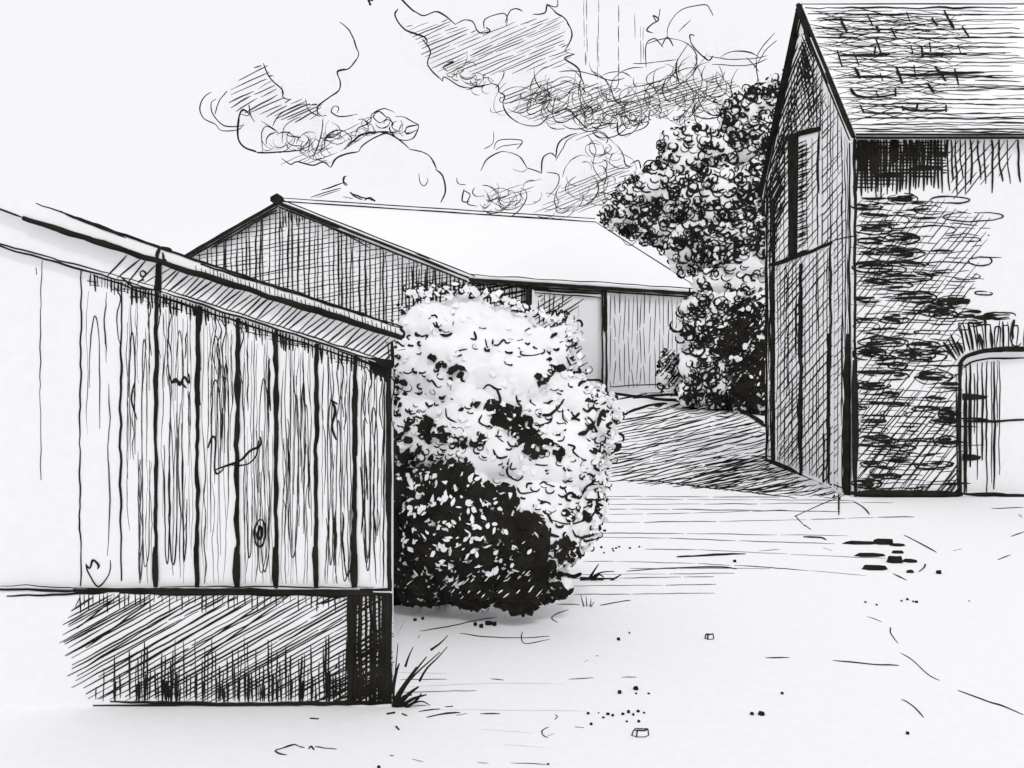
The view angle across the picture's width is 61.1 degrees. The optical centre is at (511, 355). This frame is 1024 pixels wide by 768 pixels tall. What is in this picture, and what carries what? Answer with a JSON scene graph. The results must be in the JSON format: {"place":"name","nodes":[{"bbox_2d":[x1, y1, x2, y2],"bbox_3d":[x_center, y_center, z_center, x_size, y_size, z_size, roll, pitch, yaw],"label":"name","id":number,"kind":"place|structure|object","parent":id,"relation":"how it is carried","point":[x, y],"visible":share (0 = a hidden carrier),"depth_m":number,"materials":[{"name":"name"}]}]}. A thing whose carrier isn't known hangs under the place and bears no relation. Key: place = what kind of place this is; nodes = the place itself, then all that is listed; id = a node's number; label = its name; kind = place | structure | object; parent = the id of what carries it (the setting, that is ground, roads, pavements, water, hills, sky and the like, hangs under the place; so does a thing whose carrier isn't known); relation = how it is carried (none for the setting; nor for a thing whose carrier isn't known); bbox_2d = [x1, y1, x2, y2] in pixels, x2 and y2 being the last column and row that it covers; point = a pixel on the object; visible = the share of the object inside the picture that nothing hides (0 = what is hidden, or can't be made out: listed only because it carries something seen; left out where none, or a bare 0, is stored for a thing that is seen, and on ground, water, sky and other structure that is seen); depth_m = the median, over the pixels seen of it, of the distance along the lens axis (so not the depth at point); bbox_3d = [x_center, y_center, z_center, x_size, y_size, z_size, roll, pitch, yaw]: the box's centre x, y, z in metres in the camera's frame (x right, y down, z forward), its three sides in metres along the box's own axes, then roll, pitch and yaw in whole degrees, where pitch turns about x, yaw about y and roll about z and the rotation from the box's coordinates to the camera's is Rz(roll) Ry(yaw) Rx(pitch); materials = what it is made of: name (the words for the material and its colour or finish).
{"place":"outdoors","nodes":[
{"label":"outdoors","id":0,"kind":"place"},
{"bbox_2d":[199,22,445,201],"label":"cloud","id":1,"kind":"structure","parent":0,"point":[366,133],"depth_m":69.36,"materials":[{"name":"black"}]},
{"bbox_2d":[311,177,375,201],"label":"cloud","id":2,"kind":"structure","parent":0,"point":[355,195],"depth_m":75.94,"materials":[{"name":"black"}]},
{"bbox_2d":[0,391,1023,767],"bbox_3d":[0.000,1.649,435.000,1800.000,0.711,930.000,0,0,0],"label":"ground","id":3,"kind":"structure","parent":0,"point":[704,497],"depth_m":5.75,"materials":[{"name":"white paper"}]},
{"bbox_2d":[0,190,405,706],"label":"plank shed","id":4,"kind":"structure","parent":3,"relation":"on","point":[196,482],"depth_m":4.97,"materials":[{"name":"white wood"}]},
{"bbox_2d":[390,635,447,707],"bbox_3d":[-0.528,1.802,4.923,0.336,0.442,0.080,0,0,0],"label":"grass tuft","id":5,"kind":"object","parent":3,"relation":"on","point":[398,701],"visible":1,"depth_m":4.92,"materials":[{"name":"black plant"}]},
{"bbox_2d":[185,193,693,392],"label":"long barn","id":6,"kind":"structure","parent":3,"relation":"on","point":[617,296],"depth_m":31.53,"materials":[{"name":"white wood"}]},
{"bbox_2d":[535,293,601,387],"bbox_3d":[1.961,-0.398,30.587,3.441,3.697,0.093,0,0,-39],"label":"sliding door","id":7,"kind":"structure","parent":6,"relation":"in","point":[586,309],"depth_m":31.12,"materials":[{"name":"white wood"}]},
{"bbox_2d":[391,281,627,616],"bbox_3d":[-0.270,0.775,6.789,2.274,2.747,1.240,0,0,13],"label":"shrub","id":8,"kind":"object","parent":3,"relation":"on","point":[506,421],"visible":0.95,"depth_m":6.48,"materials":[{"name":"white plant"}]},
{"bbox_2d":[581,597,593,606],"bbox_3d":[0.608,1.967,6.912,0.118,0.112,0.056,0,0,24],"label":"grass tuft","id":9,"kind":"object","parent":3,"relation":"on","point":[590,605],"visible":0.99,"depth_m":6.91,"materials":[{"name":"black plant"}]},
{"bbox_2d":[580,564,620,580],"bbox_3d":[0.789,1.977,7.703,0.370,0.253,0.086,0,0,0],"label":"grass tuft","id":10,"kind":"object","parent":3,"relation":"on","point":[591,577],"visible":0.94,"depth_m":7.69,"materials":[{"name":"black plant"}]},
{"bbox_2d":[631,728,648,736],"bbox_3d":[0.674,1.982,4.561,0.096,0.040,0.050,0,0,0],"label":"stone","id":11,"kind":"object","parent":3,"relation":"on","point":[640,732],"visible":1,"depth_m":4.54,"materials":[{"name":"white stone"}]},
{"bbox_2d":[655,348,682,396],"bbox_3d":[4.675,0.489,25.511,0.968,1.426,0.700,0,0,0],"label":"bush","id":12,"kind":"object","parent":3,"relation":"on","point":[669,380],"visible":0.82,"depth_m":25.30,"materials":[{"name":"white plant"}]},
{"bbox_2d":[596,69,782,293],"bbox_3d":[6.944,-3.751,26.766,8.236,10.412,3.371,0,0,-15],"label":"tree","id":13,"kind":"object","parent":3,"relation":"on","point":[686,200],"visible":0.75,"depth_m":26.14,"materials":[{"name":"black plant"}]},
{"bbox_2d":[704,633,713,639],"bbox_3d":[1.392,1.981,6.116,0.070,0.042,0.043,0,0,0],"label":"stone","id":14,"kind":"object","parent":3,"relation":"on","point":[708,636],"visible":1,"depth_m":6.10,"materials":[{"name":"white stone"}]},
{"bbox_2d":[669,283,764,415],"bbox_3d":[6.715,0.034,24.169,4.637,4.115,2.610,0,0,0],"label":"bush","id":15,"kind":"object","parent":3,"relation":"on","point":[720,339],"visible":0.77,"depth_m":23.85,"materials":[{"name":"black plant"}]},
{"bbox_2d":[842,541,873,544],"bbox_3d":[3.692,1.986,9.195,0.396,0.027,0.087,0,0,0],"label":"stone","id":16,"kind":"object","parent":3,"relation":"on","point":[860,542],"visible":1,"depth_m":9.16,"materials":[{"name":"black stone"}]},
{"bbox_2d":[854,553,884,556],"bbox_3d":[3.566,1.986,8.638,0.324,0.027,0.087,0,0,0],"label":"stone","id":17,"kind":"object","parent":3,"relation":"on","point":[869,555],"visible":1,"depth_m":8.61,"materials":[{"name":"black stone"}]},
{"bbox_2d":[862,565,887,569],"bbox_3d":[3.391,1.980,8.100,0.250,0.040,0.087,0,0,0],"label":"stone","id":18,"kind":"object","parent":3,"relation":"on","point":[874,567],"visible":1,"depth_m":8.07,"materials":[{"name":"black stone"}]},
{"bbox_2d":[873,538,892,544],"bbox_3d":[3.932,1.973,9.187,0.224,0.054,0.087,0,0,0],"label":"stone","id":19,"kind":"object","parent":3,"relation":"on","point":[878,541],"visible":0.95,"depth_m":9.15,"materials":[{"name":"black stone"}]},
{"bbox_2d":[757,3,1023,496],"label":"stone barn","id":20,"kind":"structure","parent":3,"relation":"on","point":[891,190],"depth_m":12.38,"materials":[{"name":"white stone"}]},
{"bbox_2d":[768,241,833,488],"bbox_3d":[4.790,0.147,14.566,0.094,3.737,3.224,0,0,0],"label":"barn door","id":21,"kind":"structure","parent":20,"relation":"in","point":[804,281],"depth_m":14.18,"materials":[{"name":"white wood"}]},
{"bbox_2d":[787,127,821,255],"bbox_3d":[4.798,-2.735,14.326,0.077,2.174,1.644,0,0,0],"label":"loft door","id":22,"kind":"structure","parent":20,"relation":"in","point":[805,164],"depth_m":14.25,"materials":[{"name":"white wood"}]},
{"bbox_2d":[961,352,1023,493],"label":"arched door","id":23,"kind":"structure","parent":20,"relation":"in","point":[992,383],"depth_m":12.38,"materials":[{"name":"white wood"}]},
{"bbox_2d":[886,556,902,562],"bbox_3d":[3.699,1.968,8.374,0.167,0.063,0.087,0,0,0],"label":"stone","id":24,"kind":"object","parent":3,"relation":"on","point":[894,559],"visible":1,"depth_m":8.34,"materials":[{"name":"black stone"}]},
{"bbox_2d":[889,543,904,546],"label":"stone","id":25,"kind":"object","parent":3,"relation":"on","point":[897,544],"visible":1,"depth_m":9.08,"materials":[{"name":"black stone"}]},
{"bbox_2d":[892,550,903,553],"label":"stone","id":26,"kind":"object","parent":3,"relation":"on","point":[897,552],"visible":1,"depth_m":8.74,"materials":[{"name":"black stone"}]},
{"bbox_2d":[903,558,916,562],"bbox_3d":[3.856,1.988,8.394,0.145,0.024,0.087,0,0,0],"label":"stone","id":27,"kind":"object","parent":3,"relation":"on","point":[910,560],"visible":1,"depth_m":8.37,"materials":[{"name":"black stone"}]},
{"bbox_2d":[0,0,1023,282],"label":"sky","id":28,"kind":"structure","parent":0,"point":[101,120],"materials":[{"name":"white"}]},
{"bbox_2d":[394,0,684,139],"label":"cloud","id":29,"kind":"structure","parent":0,"point":[582,113],"depth_m":61.35,"materials":[{"name":"black"}]},
{"bbox_2d":[456,130,653,218],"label":"cloud","id":30,"kind":"structure","parent":0,"point":[499,198],"depth_m":79.25,"materials":[{"name":"black"}]},
{"bbox_2d":[583,0,643,82],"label":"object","id":31,"kind":"structure","parent":0,"point":[598,36],"depth_m":63.98,"materials":[{"name":"black"}]},
{"bbox_2d":[377,529,969,767],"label":"gravel","id":32,"kind":"structure","parent":0,"point":[488,623],"depth_m":6.36,"materials":[{"name":"black gravel"}]},
{"bbox_2d":[607,4,776,126],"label":"cloud","id":33,"kind":"structure","parent":0,"point":[663,92],"depth_m":57.42,"materials":[{"name":"black"}]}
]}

